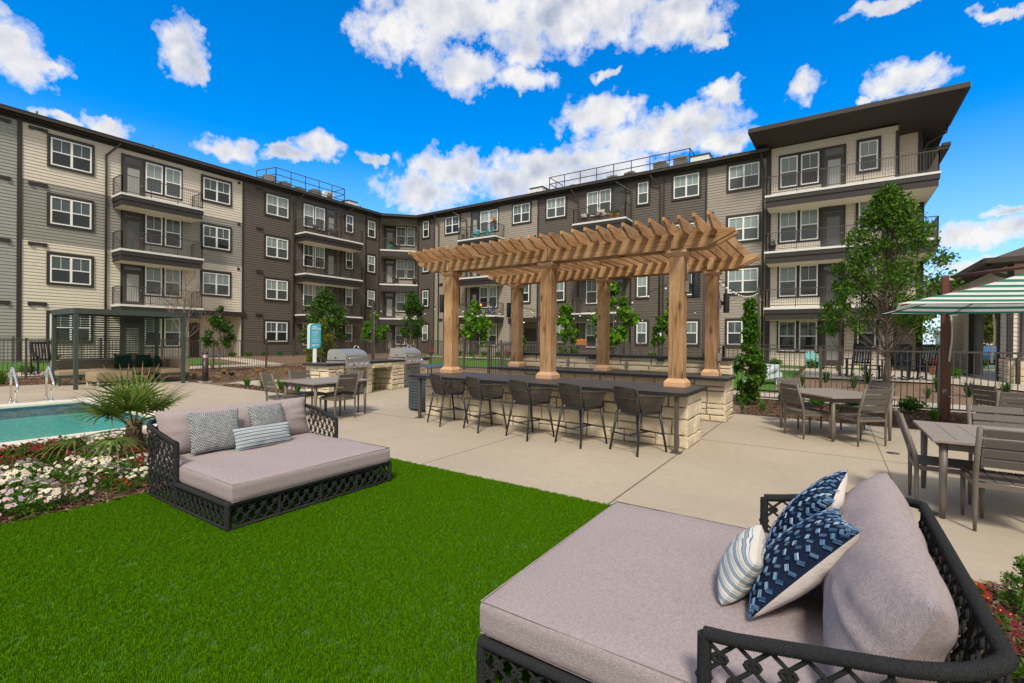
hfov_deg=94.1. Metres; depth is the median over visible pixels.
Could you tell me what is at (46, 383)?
pool handrail
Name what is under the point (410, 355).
gas grill
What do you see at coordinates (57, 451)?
pansy plant
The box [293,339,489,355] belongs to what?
metal fence
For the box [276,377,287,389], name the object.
grass tuft
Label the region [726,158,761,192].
window
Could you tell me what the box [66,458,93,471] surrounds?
pansy plant
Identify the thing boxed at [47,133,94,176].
window
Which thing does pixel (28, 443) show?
pansy plant
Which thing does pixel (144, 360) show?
throw pillow
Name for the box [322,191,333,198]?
fan unit
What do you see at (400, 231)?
window
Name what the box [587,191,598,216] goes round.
window
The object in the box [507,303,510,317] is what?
wall sconce
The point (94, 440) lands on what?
pansy plant
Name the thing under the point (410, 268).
window
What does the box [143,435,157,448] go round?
pansy plant
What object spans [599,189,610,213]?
window
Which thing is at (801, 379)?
yucca clump
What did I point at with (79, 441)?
pansy plant
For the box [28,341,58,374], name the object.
rocking chair
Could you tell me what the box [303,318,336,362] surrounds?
crape myrtle
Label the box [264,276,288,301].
window
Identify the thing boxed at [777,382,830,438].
dining chair
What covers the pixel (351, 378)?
dining chair
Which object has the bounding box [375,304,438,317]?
string lights
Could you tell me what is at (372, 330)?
light pole
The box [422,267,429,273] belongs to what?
window
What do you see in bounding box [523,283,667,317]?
string lights
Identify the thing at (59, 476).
pansy plant
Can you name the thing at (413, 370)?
louvred door
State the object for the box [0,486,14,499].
pansy plant
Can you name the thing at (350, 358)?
gas grill
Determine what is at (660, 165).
rooftop condenser
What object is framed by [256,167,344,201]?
roof guardrail
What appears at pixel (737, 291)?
string lights
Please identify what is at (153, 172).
window
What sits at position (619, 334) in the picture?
redbud tree
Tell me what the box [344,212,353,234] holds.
window
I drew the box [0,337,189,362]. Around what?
metal fence
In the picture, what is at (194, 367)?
path
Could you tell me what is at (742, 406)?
feather grass
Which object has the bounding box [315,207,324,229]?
window
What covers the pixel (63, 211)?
window
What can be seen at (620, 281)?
door
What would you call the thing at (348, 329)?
window
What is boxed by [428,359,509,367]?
lawn
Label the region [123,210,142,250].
door
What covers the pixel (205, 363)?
bollard light
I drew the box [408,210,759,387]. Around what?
pergola
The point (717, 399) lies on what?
outdoor kitchen counter
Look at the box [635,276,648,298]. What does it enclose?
window
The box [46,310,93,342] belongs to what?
window
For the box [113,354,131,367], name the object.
throw pillow
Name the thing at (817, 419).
bark mulch
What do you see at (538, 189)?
parapet stub
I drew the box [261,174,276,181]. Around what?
rooftop condenser
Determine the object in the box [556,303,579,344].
redbud tree
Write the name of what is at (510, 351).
metal fence
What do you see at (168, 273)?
window
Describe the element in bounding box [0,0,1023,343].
sky
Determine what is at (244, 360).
path
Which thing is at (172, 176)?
window
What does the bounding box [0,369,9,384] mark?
grass tuft
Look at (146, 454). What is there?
pansy plant
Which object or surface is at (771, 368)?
cornhole board
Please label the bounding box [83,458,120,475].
pansy plant
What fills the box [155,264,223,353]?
bare tree
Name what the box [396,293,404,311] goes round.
window
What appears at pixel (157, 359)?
throw pillow
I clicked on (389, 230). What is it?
door
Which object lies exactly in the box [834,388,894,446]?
dining chair
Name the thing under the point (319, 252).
window
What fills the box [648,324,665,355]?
column shrub
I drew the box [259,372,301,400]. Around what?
dining chair
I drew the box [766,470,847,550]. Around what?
navy pillow
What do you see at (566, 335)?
column shrub
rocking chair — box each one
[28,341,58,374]
[843,344,871,376]
[878,344,912,379]
[903,344,939,380]
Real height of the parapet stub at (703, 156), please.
0.820 m
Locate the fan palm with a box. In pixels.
[29,364,196,469]
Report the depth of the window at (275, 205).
36.48 m
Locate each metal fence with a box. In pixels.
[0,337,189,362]
[0,338,347,379]
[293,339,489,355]
[348,339,533,369]
[487,342,722,373]
[491,342,539,372]
[526,342,744,363]
[723,346,1023,413]
[759,343,935,371]
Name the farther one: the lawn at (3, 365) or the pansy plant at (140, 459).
the lawn at (3, 365)
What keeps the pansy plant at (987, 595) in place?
on the bark mulch at (1013, 610)
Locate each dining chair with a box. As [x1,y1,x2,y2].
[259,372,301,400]
[288,369,324,413]
[319,373,359,417]
[325,369,363,414]
[776,377,822,428]
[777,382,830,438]
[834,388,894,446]
[840,380,894,434]
[893,408,984,518]
[960,426,1023,531]
[966,403,1023,495]
[969,383,1023,420]
[986,391,1023,423]
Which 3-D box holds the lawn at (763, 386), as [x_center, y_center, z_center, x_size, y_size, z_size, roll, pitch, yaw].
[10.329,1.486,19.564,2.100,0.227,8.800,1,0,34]
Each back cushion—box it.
[154,397,309,456]
[822,473,958,682]
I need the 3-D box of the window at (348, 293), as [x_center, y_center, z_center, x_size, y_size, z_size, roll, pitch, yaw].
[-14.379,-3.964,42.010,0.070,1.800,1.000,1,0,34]
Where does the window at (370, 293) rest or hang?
in the apartment building
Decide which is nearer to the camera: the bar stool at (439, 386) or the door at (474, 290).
the bar stool at (439, 386)
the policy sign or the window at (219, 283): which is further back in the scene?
the window at (219, 283)
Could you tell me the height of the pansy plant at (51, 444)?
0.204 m
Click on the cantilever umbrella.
(1006, 295)
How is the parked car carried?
on the parking lot
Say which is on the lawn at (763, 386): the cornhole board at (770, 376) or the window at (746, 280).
the cornhole board at (770, 376)
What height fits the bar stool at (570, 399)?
0.967 m
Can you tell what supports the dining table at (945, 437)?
on the pool deck
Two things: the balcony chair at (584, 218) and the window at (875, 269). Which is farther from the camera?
the balcony chair at (584, 218)
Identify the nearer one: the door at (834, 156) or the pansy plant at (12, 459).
the pansy plant at (12, 459)
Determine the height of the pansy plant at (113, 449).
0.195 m
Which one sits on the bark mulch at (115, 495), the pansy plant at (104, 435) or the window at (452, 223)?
the pansy plant at (104, 435)
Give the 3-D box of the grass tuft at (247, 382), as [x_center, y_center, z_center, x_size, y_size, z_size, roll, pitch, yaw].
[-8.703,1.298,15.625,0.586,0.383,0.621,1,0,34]
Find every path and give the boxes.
[4,364,280,376]
[214,357,280,364]
[220,379,276,385]
[238,383,305,392]
[426,356,798,370]
[733,391,1011,415]
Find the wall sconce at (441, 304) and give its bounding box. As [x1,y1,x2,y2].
[439,294,443,312]
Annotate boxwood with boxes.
[19,365,36,374]
[769,358,783,365]
[805,359,818,367]
[808,399,824,405]
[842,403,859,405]
[897,396,928,413]
[951,367,964,377]
[983,359,987,366]
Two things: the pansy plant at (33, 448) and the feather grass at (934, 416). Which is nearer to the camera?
the pansy plant at (33, 448)
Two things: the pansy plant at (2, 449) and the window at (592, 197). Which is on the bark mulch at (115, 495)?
the pansy plant at (2, 449)
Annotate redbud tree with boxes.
[359,311,390,358]
[459,300,491,359]
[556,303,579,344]
[590,281,640,353]
[655,293,668,334]
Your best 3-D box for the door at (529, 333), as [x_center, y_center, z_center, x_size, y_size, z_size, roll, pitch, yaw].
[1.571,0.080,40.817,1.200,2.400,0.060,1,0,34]
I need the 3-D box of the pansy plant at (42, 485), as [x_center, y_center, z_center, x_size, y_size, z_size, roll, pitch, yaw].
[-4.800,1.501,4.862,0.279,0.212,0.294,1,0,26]
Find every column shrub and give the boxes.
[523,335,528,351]
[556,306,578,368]
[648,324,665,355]
[733,297,769,404]
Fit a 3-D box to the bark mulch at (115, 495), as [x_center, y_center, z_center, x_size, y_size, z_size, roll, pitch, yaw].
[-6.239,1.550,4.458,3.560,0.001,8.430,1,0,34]
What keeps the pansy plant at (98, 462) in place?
on the bark mulch at (115, 495)
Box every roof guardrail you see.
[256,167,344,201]
[549,148,694,188]
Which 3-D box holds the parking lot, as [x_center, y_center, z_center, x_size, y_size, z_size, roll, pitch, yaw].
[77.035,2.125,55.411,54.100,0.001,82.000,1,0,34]
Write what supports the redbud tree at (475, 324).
on the lawn at (480, 363)
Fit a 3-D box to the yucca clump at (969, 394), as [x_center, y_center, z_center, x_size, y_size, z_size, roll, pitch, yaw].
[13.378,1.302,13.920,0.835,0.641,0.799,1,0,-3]
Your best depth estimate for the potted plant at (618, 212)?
33.04 m
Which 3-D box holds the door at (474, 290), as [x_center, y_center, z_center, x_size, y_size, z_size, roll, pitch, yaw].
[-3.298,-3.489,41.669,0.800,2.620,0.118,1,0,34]
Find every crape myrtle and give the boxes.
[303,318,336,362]
[316,341,334,361]
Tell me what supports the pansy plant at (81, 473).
on the bark mulch at (115, 495)
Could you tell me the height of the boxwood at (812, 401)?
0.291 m
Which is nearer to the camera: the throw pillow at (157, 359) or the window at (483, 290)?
the throw pillow at (157, 359)
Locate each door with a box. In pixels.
[122,318,141,356]
[123,155,142,195]
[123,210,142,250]
[123,264,142,304]
[189,323,199,356]
[326,209,335,236]
[326,248,335,275]
[326,286,334,313]
[348,372,365,392]
[384,292,393,317]
[384,325,393,351]
[385,225,394,249]
[385,259,393,283]
[404,368,419,385]
[470,332,477,353]
[471,211,478,237]
[471,287,477,314]
[524,328,535,351]
[612,278,623,311]
[612,323,623,354]
[613,185,624,217]
[822,263,842,305]
[822,320,841,364]
[823,146,843,186]
[823,205,842,246]
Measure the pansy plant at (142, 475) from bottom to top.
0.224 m
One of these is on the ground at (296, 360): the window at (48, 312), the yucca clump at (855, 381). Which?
the yucca clump at (855, 381)
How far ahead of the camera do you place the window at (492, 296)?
40.59 m
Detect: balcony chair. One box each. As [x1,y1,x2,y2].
[312,224,323,234]
[328,228,337,237]
[473,229,479,237]
[484,227,493,235]
[484,305,493,314]
[580,213,588,222]
[593,212,605,220]
[804,351,818,368]
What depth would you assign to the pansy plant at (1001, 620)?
2.64 m
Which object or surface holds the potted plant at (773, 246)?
on the apartment building
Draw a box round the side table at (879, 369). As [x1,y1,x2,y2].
[866,365,880,379]
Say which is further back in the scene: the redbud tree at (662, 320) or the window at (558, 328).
the window at (558, 328)
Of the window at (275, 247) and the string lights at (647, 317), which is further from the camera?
the window at (275, 247)
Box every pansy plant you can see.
[0,442,33,460]
[0,444,15,454]
[0,447,16,459]
[0,451,24,464]
[0,457,25,466]
[0,460,23,470]
[0,463,40,480]
[0,465,20,476]
[0,469,31,490]
[0,477,14,489]
[0,477,38,495]
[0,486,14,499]
[0,486,31,509]
[0,494,38,519]
[11,458,47,477]
[12,446,55,459]
[13,493,56,517]
[14,442,39,450]
[16,451,43,466]
[18,456,55,472]
[18,476,60,498]
[21,478,59,490]
[22,444,50,454]
[25,438,57,446]
[28,466,60,480]
[28,486,72,512]
[38,448,66,464]
[44,435,65,445]
[44,465,77,481]
[46,441,60,449]
[48,444,70,456]
[52,455,85,470]
[54,451,82,464]
[58,442,84,452]
[58,484,96,501]
[59,435,87,443]
[60,449,98,463]
[65,437,84,447]
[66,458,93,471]
[67,469,102,484]
[67,475,99,491]
[69,460,105,479]
[72,449,98,460]
[76,439,94,448]
[76,444,103,454]
[82,470,117,492]
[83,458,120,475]
[84,455,116,470]
[86,437,103,449]
[91,449,120,462]
[91,463,124,483]
[95,442,120,452]
[97,430,118,439]
[103,428,124,437]
[107,476,142,493]
[108,458,137,472]
[110,455,126,464]
[110,467,139,480]
[112,446,148,462]
[121,452,150,471]
[121,455,153,471]
[126,466,153,482]
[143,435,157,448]
[956,581,992,604]
[960,599,1021,637]
[974,642,1023,682]
[1018,636,1023,653]
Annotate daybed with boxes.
[146,404,391,530]
[476,492,1023,682]
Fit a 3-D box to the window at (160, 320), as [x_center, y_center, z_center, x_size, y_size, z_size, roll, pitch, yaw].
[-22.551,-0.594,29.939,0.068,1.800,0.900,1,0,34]
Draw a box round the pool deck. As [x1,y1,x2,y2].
[0,378,1023,588]
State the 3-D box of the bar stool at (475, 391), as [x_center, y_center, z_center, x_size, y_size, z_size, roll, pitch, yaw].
[-0.498,1.102,8.584,0.655,0.967,0.601,0,0,-32]
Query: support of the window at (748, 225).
in the apartment building
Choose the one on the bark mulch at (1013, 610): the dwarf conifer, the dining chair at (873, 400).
the dwarf conifer
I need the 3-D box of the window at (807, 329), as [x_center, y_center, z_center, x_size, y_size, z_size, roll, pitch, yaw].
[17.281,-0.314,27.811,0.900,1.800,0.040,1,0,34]
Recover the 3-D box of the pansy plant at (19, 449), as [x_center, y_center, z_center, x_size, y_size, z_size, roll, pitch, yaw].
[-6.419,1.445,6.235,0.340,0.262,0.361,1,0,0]
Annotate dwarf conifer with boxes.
[997,554,1023,615]
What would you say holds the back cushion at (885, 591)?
on the daybed at (615, 592)
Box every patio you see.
[797,368,1023,390]
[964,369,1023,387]
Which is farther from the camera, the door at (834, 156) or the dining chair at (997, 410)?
the door at (834, 156)
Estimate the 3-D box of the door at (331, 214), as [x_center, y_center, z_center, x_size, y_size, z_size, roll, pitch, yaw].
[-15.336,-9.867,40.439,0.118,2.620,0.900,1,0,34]
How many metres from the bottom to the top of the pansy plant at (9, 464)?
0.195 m
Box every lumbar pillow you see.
[232,421,291,450]
[717,524,765,605]
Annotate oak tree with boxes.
[296,286,349,359]
[399,290,426,344]
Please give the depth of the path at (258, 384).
15.77 m
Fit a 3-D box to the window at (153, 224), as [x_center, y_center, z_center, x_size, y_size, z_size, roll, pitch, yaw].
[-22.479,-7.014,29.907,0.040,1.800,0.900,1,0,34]
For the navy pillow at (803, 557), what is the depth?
2.02 m
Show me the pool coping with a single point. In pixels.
(32, 404)
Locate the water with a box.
[0,404,146,441]
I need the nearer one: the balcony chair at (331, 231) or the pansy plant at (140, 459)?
the pansy plant at (140, 459)
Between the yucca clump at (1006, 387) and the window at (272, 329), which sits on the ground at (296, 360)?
the yucca clump at (1006, 387)
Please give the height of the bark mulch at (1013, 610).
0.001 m
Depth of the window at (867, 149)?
26.25 m
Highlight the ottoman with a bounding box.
[85,370,131,386]
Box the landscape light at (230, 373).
[221,371,234,378]
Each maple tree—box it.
[816,280,860,375]
[821,180,963,382]
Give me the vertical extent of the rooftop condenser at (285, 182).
0.620 m
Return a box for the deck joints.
[8,379,906,504]
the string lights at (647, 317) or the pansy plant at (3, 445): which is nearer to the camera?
the pansy plant at (3, 445)
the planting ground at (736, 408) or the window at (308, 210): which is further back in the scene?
the window at (308, 210)
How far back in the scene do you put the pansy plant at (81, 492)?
4.60 m
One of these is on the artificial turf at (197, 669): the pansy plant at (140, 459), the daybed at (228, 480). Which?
the daybed at (228, 480)
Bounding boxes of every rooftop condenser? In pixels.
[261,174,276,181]
[278,181,290,186]
[308,189,321,194]
[653,161,668,168]
[673,155,687,164]
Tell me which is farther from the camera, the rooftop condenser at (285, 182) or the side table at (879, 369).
the rooftop condenser at (285, 182)
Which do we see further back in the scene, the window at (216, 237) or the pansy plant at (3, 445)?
the window at (216, 237)
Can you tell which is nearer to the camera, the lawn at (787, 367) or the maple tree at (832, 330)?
the maple tree at (832, 330)
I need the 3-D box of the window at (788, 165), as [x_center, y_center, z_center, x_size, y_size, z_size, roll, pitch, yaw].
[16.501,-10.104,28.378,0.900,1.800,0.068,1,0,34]
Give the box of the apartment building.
[0,81,970,369]
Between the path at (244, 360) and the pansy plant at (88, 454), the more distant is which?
the path at (244, 360)
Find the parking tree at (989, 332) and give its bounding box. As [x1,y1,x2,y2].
[983,313,996,345]
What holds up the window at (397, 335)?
in the apartment building
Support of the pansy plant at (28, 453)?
on the bark mulch at (115, 495)
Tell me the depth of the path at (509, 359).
33.74 m
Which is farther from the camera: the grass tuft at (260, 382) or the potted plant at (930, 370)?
the potted plant at (930, 370)
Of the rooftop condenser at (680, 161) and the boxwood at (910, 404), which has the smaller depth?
the boxwood at (910, 404)
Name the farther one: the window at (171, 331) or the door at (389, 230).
the door at (389, 230)
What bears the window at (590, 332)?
in the apartment building
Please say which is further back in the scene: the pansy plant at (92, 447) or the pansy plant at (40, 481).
the pansy plant at (92, 447)
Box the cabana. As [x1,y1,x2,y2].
[51,308,185,389]
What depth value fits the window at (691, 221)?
31.54 m
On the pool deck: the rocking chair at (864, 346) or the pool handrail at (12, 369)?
the pool handrail at (12, 369)
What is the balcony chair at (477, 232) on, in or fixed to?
on the apartment building
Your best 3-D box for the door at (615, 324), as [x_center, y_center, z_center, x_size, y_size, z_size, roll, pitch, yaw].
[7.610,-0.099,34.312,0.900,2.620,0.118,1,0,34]
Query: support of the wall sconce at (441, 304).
attached to the pergola
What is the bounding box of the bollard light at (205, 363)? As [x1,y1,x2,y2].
[198,351,212,382]
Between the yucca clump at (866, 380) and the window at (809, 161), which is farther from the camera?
the window at (809, 161)
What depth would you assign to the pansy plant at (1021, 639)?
2.51 m
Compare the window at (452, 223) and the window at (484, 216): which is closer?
the window at (484, 216)
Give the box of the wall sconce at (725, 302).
[718,282,729,312]
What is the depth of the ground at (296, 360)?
16.93 m
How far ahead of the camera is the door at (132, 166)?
28.96 m
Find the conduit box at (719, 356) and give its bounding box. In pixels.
[717,303,721,375]
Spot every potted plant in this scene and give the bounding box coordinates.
[388,240,394,249]
[608,209,614,218]
[614,209,620,217]
[769,239,775,250]
[928,358,936,373]
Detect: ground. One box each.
[0,350,1023,406]
[7,366,1017,592]
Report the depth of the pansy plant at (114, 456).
5.81 m
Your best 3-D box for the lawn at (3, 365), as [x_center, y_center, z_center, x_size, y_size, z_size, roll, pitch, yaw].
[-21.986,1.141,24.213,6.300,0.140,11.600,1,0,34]
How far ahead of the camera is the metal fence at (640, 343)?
31.23 m
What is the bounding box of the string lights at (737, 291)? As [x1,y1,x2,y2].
[719,278,758,297]
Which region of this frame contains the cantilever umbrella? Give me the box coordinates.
[882,265,1023,420]
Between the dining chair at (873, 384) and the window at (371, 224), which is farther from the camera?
the window at (371, 224)
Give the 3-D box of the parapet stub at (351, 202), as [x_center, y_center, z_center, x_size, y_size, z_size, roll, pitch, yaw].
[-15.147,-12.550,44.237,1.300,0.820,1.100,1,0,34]
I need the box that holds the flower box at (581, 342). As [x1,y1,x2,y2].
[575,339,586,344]
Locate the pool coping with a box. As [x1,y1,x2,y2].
[0,397,158,446]
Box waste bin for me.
[406,364,443,410]
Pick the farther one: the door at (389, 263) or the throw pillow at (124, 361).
the door at (389, 263)
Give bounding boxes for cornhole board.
[743,372,781,384]
[766,364,778,374]
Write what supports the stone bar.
on the pool deck
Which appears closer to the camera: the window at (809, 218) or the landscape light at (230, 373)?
the landscape light at (230, 373)
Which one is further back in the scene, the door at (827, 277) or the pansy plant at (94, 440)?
the door at (827, 277)
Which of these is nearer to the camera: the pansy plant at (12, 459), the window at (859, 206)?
the pansy plant at (12, 459)
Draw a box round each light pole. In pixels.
[371,301,374,359]
[443,313,443,363]
[702,274,704,356]
[757,287,760,346]
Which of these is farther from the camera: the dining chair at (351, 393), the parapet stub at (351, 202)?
the parapet stub at (351, 202)
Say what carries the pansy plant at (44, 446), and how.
on the bark mulch at (115, 495)
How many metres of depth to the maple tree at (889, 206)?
15.90 m
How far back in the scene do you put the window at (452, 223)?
43.09 m
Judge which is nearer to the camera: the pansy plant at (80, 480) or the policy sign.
the pansy plant at (80, 480)
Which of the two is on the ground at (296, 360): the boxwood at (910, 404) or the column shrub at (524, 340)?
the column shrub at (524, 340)
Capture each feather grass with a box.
[738,401,747,410]
[757,399,768,410]
[924,403,940,420]
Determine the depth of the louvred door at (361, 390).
13.80 m
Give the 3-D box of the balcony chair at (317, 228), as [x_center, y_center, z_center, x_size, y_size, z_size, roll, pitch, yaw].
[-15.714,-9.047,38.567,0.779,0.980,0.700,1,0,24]
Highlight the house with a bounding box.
[933,325,991,345]
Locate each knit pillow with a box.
[186,408,238,454]
[247,402,284,426]
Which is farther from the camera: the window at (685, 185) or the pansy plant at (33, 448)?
the window at (685, 185)
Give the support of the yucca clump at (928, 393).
on the ground at (296, 360)
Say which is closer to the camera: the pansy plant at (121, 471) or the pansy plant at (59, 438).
the pansy plant at (121, 471)
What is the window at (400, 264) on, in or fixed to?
in the apartment building
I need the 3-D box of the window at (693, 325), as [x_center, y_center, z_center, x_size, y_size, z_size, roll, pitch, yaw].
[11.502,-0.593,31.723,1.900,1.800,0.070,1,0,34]
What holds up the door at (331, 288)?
in the apartment building
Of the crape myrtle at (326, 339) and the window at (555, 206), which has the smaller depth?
the crape myrtle at (326, 339)
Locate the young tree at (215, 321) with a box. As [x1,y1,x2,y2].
[197,305,236,371]
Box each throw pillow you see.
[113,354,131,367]
[135,354,151,366]
[154,355,161,366]
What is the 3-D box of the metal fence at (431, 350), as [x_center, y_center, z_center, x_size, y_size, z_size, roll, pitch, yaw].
[-4.371,0.661,25.635,13.956,1.525,0.076,1,0,34]
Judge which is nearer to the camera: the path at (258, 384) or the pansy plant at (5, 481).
the pansy plant at (5, 481)
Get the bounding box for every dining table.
[279,376,370,420]
[774,388,899,441]
[913,420,1023,518]
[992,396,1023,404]
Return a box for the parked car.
[983,346,996,363]
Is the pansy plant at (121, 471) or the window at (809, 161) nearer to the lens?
the pansy plant at (121, 471)
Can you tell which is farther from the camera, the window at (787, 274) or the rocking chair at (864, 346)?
the window at (787, 274)
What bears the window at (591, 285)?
in the apartment building
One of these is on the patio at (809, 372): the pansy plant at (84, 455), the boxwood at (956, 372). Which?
the boxwood at (956, 372)
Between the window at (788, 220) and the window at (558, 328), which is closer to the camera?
the window at (788, 220)
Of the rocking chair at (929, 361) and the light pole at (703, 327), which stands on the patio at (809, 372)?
the rocking chair at (929, 361)
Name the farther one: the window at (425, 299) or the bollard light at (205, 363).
the window at (425, 299)
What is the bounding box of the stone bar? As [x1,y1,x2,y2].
[408,372,707,454]
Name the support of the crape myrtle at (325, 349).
on the planting ground at (736, 408)
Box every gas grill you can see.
[326,349,370,367]
[388,348,423,363]
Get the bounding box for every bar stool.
[427,373,468,426]
[463,376,506,432]
[505,380,554,441]
[554,383,607,448]
[609,386,666,456]
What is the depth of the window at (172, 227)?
30.76 m
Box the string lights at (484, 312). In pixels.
[459,307,506,315]
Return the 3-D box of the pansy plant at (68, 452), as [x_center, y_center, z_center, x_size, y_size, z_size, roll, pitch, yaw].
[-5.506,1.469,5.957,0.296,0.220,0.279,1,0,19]
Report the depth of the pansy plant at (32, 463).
5.39 m
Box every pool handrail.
[7,366,18,402]
[44,365,54,400]
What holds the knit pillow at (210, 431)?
on the daybed at (228, 480)
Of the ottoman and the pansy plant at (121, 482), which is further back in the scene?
the ottoman
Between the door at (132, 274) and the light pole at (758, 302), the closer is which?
the light pole at (758, 302)
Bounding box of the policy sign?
[307,323,320,362]
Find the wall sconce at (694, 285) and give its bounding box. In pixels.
[685,258,699,297]
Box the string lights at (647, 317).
[526,291,755,321]
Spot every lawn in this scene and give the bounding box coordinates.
[0,358,227,370]
[422,354,897,370]
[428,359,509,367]
[732,369,798,390]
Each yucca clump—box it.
[792,371,806,385]
[822,368,830,381]
[847,374,861,387]
[860,368,872,383]
[921,384,936,398]
[930,375,952,391]
[958,379,976,396]
[994,376,1014,391]
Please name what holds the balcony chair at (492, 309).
on the apartment building
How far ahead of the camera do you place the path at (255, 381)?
17.11 m
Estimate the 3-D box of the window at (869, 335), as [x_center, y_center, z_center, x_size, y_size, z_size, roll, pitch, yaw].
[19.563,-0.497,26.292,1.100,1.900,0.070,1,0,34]
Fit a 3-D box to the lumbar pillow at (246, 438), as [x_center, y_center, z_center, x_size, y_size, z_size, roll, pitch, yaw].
[-2.789,1.059,5.349,0.154,0.250,0.640,-23,-13,33]
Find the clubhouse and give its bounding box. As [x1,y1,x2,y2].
[938,247,1023,383]
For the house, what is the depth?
76.16 m
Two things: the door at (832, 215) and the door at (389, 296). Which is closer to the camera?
the door at (832, 215)
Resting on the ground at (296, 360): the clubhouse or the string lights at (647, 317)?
the clubhouse
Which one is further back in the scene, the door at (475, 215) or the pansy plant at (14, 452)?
the door at (475, 215)
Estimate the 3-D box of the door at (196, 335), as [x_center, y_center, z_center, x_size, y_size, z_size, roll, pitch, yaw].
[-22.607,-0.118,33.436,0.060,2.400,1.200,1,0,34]
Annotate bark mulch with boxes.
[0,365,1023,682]
[0,434,169,523]
[143,365,346,382]
[228,385,290,393]
[739,401,1009,428]
[960,587,1023,681]
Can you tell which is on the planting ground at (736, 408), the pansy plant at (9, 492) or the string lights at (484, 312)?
the pansy plant at (9, 492)
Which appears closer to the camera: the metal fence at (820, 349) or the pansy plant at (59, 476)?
the pansy plant at (59, 476)
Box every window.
[46,251,93,287]
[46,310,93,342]
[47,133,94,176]
[47,192,94,231]
[144,318,161,345]
[145,162,162,194]
[145,214,162,244]
[145,266,161,295]
[164,268,180,296]
[164,319,179,345]
[165,167,180,198]
[165,218,180,247]
[200,221,231,252]
[200,269,231,297]
[201,174,231,207]
[263,319,288,342]
[264,191,289,220]
[264,234,289,260]
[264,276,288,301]
[303,204,313,227]
[303,244,313,266]
[303,284,312,305]
[314,246,324,268]
[314,285,323,300]
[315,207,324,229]
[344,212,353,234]
[344,251,353,270]
[344,288,353,306]
[344,325,353,342]
[366,253,375,273]
[366,288,375,308]
[367,218,375,239]
[395,326,404,344]
[396,227,405,245]
[396,260,405,278]
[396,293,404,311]
[406,260,414,278]
[407,227,414,245]
[421,288,429,307]
[421,323,428,341]
[422,219,429,238]
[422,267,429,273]
[444,213,460,235]
[479,287,487,307]
[480,211,488,232]
[488,286,497,307]
[488,325,496,345]
[489,209,497,230]
[511,284,530,303]
[512,200,531,225]
[545,194,566,220]
[556,324,565,343]
[557,282,565,301]
[586,280,596,303]
[586,323,596,347]
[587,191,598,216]
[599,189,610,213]
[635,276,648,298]
[635,320,648,345]
[636,179,650,206]
[672,169,701,200]
[674,220,695,228]
[687,274,691,296]
[687,319,699,345]
[725,265,760,294]
[725,318,759,346]
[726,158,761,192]
[726,212,761,242]
[778,321,795,350]
[779,210,796,242]
[779,266,796,296]
[780,155,797,187]
[799,264,817,295]
[799,321,816,351]
[800,208,818,240]
[801,151,818,184]
[854,320,878,349]
[855,202,879,231]
[855,260,878,288]
[856,136,880,173]
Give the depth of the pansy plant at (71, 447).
6.36 m
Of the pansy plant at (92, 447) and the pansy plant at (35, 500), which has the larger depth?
the pansy plant at (92, 447)
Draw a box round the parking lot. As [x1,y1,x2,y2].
[923,352,994,366]
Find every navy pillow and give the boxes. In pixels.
[748,507,861,618]
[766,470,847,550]
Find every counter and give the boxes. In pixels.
[302,358,429,398]
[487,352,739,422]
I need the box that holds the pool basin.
[0,403,156,442]
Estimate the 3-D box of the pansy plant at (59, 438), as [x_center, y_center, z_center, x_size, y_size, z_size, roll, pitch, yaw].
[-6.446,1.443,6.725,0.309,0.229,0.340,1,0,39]
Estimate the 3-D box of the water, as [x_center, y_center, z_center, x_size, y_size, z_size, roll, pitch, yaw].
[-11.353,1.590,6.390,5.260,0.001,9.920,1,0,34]
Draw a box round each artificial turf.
[0,463,601,682]
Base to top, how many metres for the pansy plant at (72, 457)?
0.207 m
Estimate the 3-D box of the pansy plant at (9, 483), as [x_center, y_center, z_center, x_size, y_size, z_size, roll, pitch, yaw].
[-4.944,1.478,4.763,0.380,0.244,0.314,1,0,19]
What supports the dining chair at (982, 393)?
on the pool deck
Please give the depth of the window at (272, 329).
36.53 m
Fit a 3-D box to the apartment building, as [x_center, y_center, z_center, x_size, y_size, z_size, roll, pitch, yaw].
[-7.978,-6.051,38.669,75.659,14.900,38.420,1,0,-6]
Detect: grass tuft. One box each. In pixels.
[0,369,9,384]
[241,376,251,386]
[256,377,265,388]
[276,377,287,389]
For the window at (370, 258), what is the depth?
43.93 m
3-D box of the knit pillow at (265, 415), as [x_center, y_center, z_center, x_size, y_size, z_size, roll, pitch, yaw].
[-2.865,0.942,5.593,0.162,0.420,0.440,-18,-8,26]
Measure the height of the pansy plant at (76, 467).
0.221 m
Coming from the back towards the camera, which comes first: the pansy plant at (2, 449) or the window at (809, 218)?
the window at (809, 218)
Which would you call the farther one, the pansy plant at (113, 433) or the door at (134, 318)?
the door at (134, 318)
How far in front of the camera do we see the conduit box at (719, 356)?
9.87 m
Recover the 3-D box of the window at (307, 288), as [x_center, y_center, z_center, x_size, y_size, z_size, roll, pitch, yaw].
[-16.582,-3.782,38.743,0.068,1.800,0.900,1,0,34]
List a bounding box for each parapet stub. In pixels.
[342,199,357,205]
[529,186,548,192]
[690,152,712,161]
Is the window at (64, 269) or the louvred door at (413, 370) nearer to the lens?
the louvred door at (413, 370)
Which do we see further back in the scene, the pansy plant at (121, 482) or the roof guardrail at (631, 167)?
the roof guardrail at (631, 167)
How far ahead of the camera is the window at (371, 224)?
43.98 m
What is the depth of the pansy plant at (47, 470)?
5.28 m

